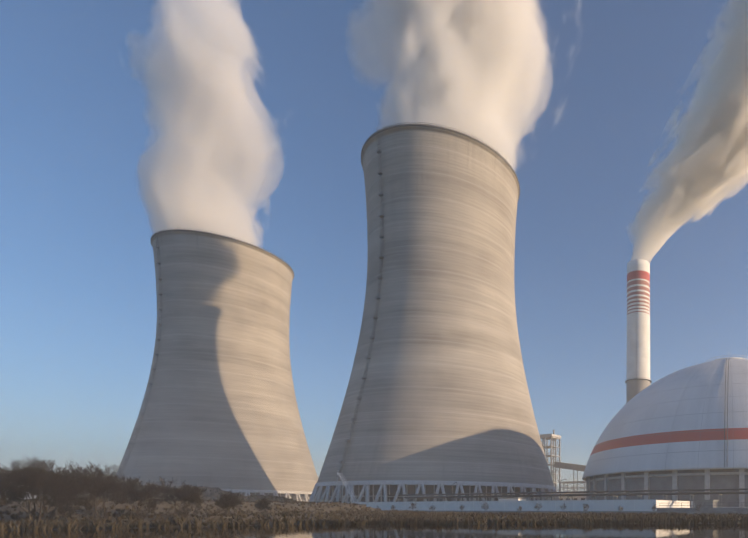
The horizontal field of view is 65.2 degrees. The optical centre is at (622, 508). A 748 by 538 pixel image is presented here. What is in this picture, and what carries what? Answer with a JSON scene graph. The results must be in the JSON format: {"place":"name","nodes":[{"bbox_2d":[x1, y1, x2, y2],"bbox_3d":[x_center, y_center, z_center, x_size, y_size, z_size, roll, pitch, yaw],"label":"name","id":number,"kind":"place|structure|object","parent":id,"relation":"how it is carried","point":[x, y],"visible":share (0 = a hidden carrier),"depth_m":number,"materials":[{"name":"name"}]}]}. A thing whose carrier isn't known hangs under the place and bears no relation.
{"place":"outdoors","nodes":[
{"label":"outdoors","id":0,"kind":"place"},
{"bbox_2d":[0,485,739,529],"bbox_3d":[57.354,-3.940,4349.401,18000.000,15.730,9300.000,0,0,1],"label":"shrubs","id":1,"kind":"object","parent":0,"point":[161,506],"depth_m":87.16,"materials":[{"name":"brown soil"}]},
{"bbox_2d":[0,457,61,520],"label":"bare tree","id":2,"kind":"object","parent":1,"relation":"on","point":[46,463],"visible":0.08,"depth_m":67.27,"materials":[{"name":"brown plant"}]},
{"bbox_2d":[0,458,66,523],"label":"bare tree","id":3,"kind":"object","parent":1,"relation":"on","point":[3,492],"visible":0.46,"depth_m":63.95,"materials":[{"name":"brown plant"}]},
{"bbox_2d":[0,457,82,524],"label":"bare tree","id":4,"kind":"object","parent":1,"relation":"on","point":[38,483],"visible":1,"depth_m":61.69,"materials":[{"name":"brown plant"}]},
{"bbox_2d":[32,458,55,513],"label":"bare tree","id":5,"kind":"object","parent":1,"relation":"on","point":[48,468],"visible":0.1,"depth_m":76.86,"materials":[{"name":"brown plant"}]},
{"bbox_2d":[47,508,55,516],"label":"shrub","id":6,"kind":"object","parent":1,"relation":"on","point":[51,512],"visible":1,"depth_m":71.69,"materials":[{"name":"brown plant"}]},
{"bbox_2d":[45,462,84,515],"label":"bare tree","id":7,"kind":"object","parent":1,"relation":"on","point":[68,480],"visible":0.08,"depth_m":73.57,"materials":[{"name":"brown plant"}]},
{"bbox_2d":[70,498,94,520],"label":"shrub","id":8,"kind":"object","parent":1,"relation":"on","point":[91,507],"visible":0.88,"depth_m":67.41,"materials":[{"name":"brown plant"}]},
{"bbox_2d":[47,464,134,517],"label":"bare tree","id":9,"kind":"object","parent":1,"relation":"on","point":[98,472],"visible":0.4,"depth_m":68.76,"materials":[{"name":"brown plant"}]},
{"bbox_2d":[63,461,125,518],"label":"bare tree","id":10,"kind":"object","parent":1,"relation":"on","point":[85,484],"visible":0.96,"depth_m":66.84,"materials":[{"name":"brown plant"}]},
{"bbox_2d":[72,463,117,511],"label":"bare tree","id":11,"kind":"object","parent":1,"relation":"on","point":[99,481],"visible":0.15,"depth_m":74.43,"materials":[{"name":"brown plant"}]},
{"bbox_2d":[104,475,166,519],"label":"bare tree","id":12,"kind":"object","parent":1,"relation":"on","point":[132,493],"visible":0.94,"depth_m":71.43,"materials":[{"name":"brown plant"}]},
{"bbox_2d":[145,501,157,517],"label":"shrub","id":13,"kind":"object","parent":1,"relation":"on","point":[151,507],"visible":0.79,"depth_m":72.67,"materials":[{"name":"brown plant"}]},
{"bbox_2d":[146,476,195,513],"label":"bare tree","id":14,"kind":"object","parent":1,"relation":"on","point":[169,488],"visible":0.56,"depth_m":79.65,"materials":[{"name":"brown plant"}]},
{"bbox_2d":[176,504,200,521],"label":"shrub","id":15,"kind":"object","parent":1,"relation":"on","point":[188,510],"visible":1,"depth_m":73.13,"materials":[{"name":"brown plant"}]},
{"bbox_2d":[173,480,205,516],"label":"bush","id":16,"kind":"object","parent":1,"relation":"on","point":[191,493],"visible":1,"depth_m":75.10,"materials":[{"name":"brown plant"}]},
{"bbox_2d":[115,228,317,501],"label":"cooling tower","id":17,"kind":"structure","parent":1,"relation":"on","point":[231,278],"depth_m":296.86,"materials":[{"name":"concrete"}]},
{"bbox_2d":[215,490,244,510],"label":"bush","id":18,"kind":"object","parent":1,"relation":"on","point":[228,499],"visible":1,"depth_m":80.08,"materials":[{"name":"brown plant"}]},
{"bbox_2d":[255,496,272,515],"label":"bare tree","id":19,"kind":"object","parent":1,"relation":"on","point":[264,504],"visible":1,"depth_m":84.05,"materials":[{"name":"brown plant"}]},
{"bbox_2d":[0,485,747,530],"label":"riverbank","id":20,"kind":"structure","parent":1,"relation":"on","point":[641,518],"depth_m":84.58,"materials":[{"name":"plant"}]},
{"bbox_2d":[309,122,558,501],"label":"cooling tower","id":21,"kind":"structure","parent":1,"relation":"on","point":[493,268],"depth_m":214.04,"materials":[{"name":"concrete"}]},
{"bbox_2d":[316,499,692,510],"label":"perimeter wall","id":22,"kind":"structure","parent":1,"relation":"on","point":[530,505],"depth_m":145.77,"materials":[{"name":"white paint"}]},
{"bbox_2d":[364,476,655,501],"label":"lamp posts","id":23,"kind":"object","parent":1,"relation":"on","point":[560,489],"visible":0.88,"depth_m":144.92,"materials":[{"name":"grey metal"}]},
{"bbox_2d":[359,488,747,507],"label":"yard clutter","id":24,"kind":"object","parent":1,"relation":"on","point":[520,498],"visible":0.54,"depth_m":150.04,"materials":[{"name":"grey metal"}]},
{"bbox_2d":[540,430,585,499],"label":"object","id":25,"kind":"object","parent":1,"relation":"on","point":[543,437],"visible":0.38,"depth_m":329.63,"materials":[{"name":"grey metal"}]},
{"bbox_2d":[382,508,747,514],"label":"retaining wall","id":26,"kind":"structure","parent":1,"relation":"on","point":[691,510],"depth_m":121.90,"materials":[{"name":"grey concrete"}]},
{"bbox_2d":[625,259,651,402],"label":"chimney","id":27,"kind":"object","parent":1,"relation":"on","point":[639,322],"depth_m":422.84,"materials":[{"name":"paint"}]},
{"bbox_2d":[582,355,747,507],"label":"building","id":28,"kind":"structure","parent":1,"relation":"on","point":[732,464],"depth_m":160.51,"materials":[{"name":"white paint"}]},
{"bbox_2d":[0,524,747,537],"bbox_3d":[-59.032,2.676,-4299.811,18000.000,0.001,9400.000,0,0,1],"label":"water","id":29,"kind":"structure","parent":0,"point":[484,530],"depth_m":57.40,"materials":[{"name":"black liquid"}]},
{"bbox_2d":[0,0,747,537],"label":"sky","id":30,"kind":"structure","parent":0,"point":[622,125],"materials":[{"name":"blue"}]}
]}

